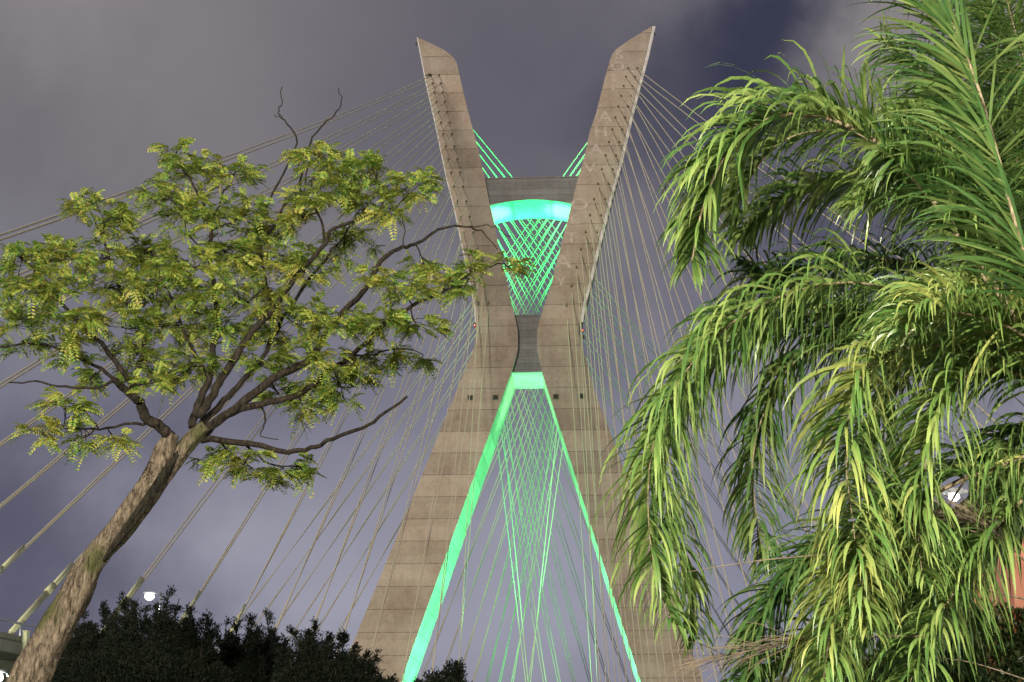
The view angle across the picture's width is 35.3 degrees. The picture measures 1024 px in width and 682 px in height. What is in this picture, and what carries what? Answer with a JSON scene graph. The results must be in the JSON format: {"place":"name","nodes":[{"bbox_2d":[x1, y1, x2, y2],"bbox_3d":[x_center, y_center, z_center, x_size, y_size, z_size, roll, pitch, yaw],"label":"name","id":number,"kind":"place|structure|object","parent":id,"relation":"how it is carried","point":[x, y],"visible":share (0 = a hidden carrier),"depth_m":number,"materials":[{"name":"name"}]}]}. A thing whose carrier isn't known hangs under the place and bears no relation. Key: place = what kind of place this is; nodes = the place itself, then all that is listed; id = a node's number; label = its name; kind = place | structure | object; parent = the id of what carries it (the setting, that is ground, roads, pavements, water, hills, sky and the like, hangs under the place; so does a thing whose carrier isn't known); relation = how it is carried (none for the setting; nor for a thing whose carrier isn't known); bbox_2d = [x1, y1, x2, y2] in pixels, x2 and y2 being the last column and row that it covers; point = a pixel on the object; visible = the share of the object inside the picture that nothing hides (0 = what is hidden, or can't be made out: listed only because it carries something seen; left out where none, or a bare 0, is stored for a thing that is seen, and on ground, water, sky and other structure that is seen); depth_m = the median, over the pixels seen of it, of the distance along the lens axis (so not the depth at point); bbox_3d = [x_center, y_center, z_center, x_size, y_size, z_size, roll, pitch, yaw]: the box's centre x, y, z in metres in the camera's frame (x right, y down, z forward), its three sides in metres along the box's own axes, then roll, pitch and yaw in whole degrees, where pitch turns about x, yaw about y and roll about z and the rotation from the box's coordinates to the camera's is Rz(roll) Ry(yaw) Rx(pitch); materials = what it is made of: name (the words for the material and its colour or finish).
{"place":"outdoors","nodes":[
{"label":"outdoors","id":0,"kind":"place"},
{"bbox_2d":[0,26,1023,681],"bbox_3d":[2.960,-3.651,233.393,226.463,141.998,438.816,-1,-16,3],"label":"cable stayed bridge","id":1,"kind":"structure","parent":0,"point":[510,354],"depth_m":276.96,"materials":[{"name":"concrete"}]},
{"bbox_2d":[143,592,160,609],"bbox_3d":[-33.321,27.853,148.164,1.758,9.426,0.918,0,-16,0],"label":"street lamp","id":2,"kind":"object","parent":1,"relation":"on","point":[149,596],"visible":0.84,"depth_m":149.14,"materials":[{"name":"metal"}]},
{"bbox_2d":[0,0,1023,681],"label":"sky","id":3,"kind":"structure","parent":0,"point":[87,87],"materials":[{"name":"grey"}]},
{"bbox_2d":[948,524,1023,614],"bbox_3d":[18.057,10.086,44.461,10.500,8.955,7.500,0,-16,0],"label":"rendered building","id":4,"kind":"structure","parent":0,"point":[1019,591],"depth_m":42.05,"materials":[{"name":"concrete"}]},
{"label":"ground","id":5,"kind":"structure","parent":0,"visible":0},
{"bbox_2d":[0,669,7,681],"bbox_3d":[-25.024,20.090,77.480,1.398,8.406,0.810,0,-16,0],"label":"street lamp","id":6,"kind":"object","parent":5,"relation":"on","point":[1,674],"visible":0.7,"depth_m":78.51,"materials":[{"name":"metal"}]},
{"bbox_2d":[51,585,237,681],"bbox_3d":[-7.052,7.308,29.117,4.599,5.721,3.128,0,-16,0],"label":"evergreen tree","id":7,"kind":"object","parent":5,"relation":"on","point":[166,650],"visible":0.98,"depth_m":29.17,"materials":[{"name":"green plant"}]},
{"bbox_2d":[214,608,296,681],"bbox_3d":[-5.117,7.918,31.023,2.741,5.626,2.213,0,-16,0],"label":"evergreen tree","id":8,"kind":"object","parent":5,"relation":"on","point":[251,662],"visible":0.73,"depth_m":31.31,"materials":[{"name":"green plant"}]},
{"bbox_2d":[0,87,536,681],"bbox_3d":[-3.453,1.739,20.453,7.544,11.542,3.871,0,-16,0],"label":"leafy tree","id":9,"kind":"object","parent":5,"relation":"on","point":[42,651],"visible":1,"depth_m":20.68,"materials":[{"name":"green plant"}]},
{"bbox_2d":[269,616,398,681],"bbox_3d":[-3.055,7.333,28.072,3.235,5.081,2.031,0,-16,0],"label":"evergreen tree","id":10,"kind":"object","parent":5,"relation":"on","point":[313,661],"visible":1,"depth_m":28.25,"materials":[{"name":"green plant"}]},
{"bbox_2d":[412,657,472,681],"bbox_3d":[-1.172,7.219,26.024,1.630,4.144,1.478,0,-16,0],"label":"evergreen tree","id":11,"kind":"object","parent":5,"relation":"on","point":[455,672],"visible":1,"depth_m":26.26,"materials":[{"name":"green plant"}]},
{"bbox_2d":[587,0,1023,681],"bbox_3d":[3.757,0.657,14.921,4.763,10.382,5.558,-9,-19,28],"label":"feather palm","id":12,"kind":"object","parent":5,"relation":"on","point":[915,554],"visible":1,"depth_m":13.91,"materials":[{"name":"green plant"}]},
{"bbox_2d":[855,600,1023,681],"bbox_3d":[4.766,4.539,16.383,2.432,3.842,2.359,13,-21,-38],"label":"leafy shrub","id":13,"kind":"object","parent":5,"relation":"on","point":[1011,660],"visible":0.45,"depth_m":16.28,"materials":[{"name":"green plant"}]},
{"bbox_2d":[930,488,967,507],"bbox_3d":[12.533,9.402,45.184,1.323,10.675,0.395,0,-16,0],"label":"street lamp","id":14,"kind":"object","parent":5,"relation":"on","point":[961,491],"visible":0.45,"depth_m":46.54,"materials":[{"name":"metal"}]}
]}

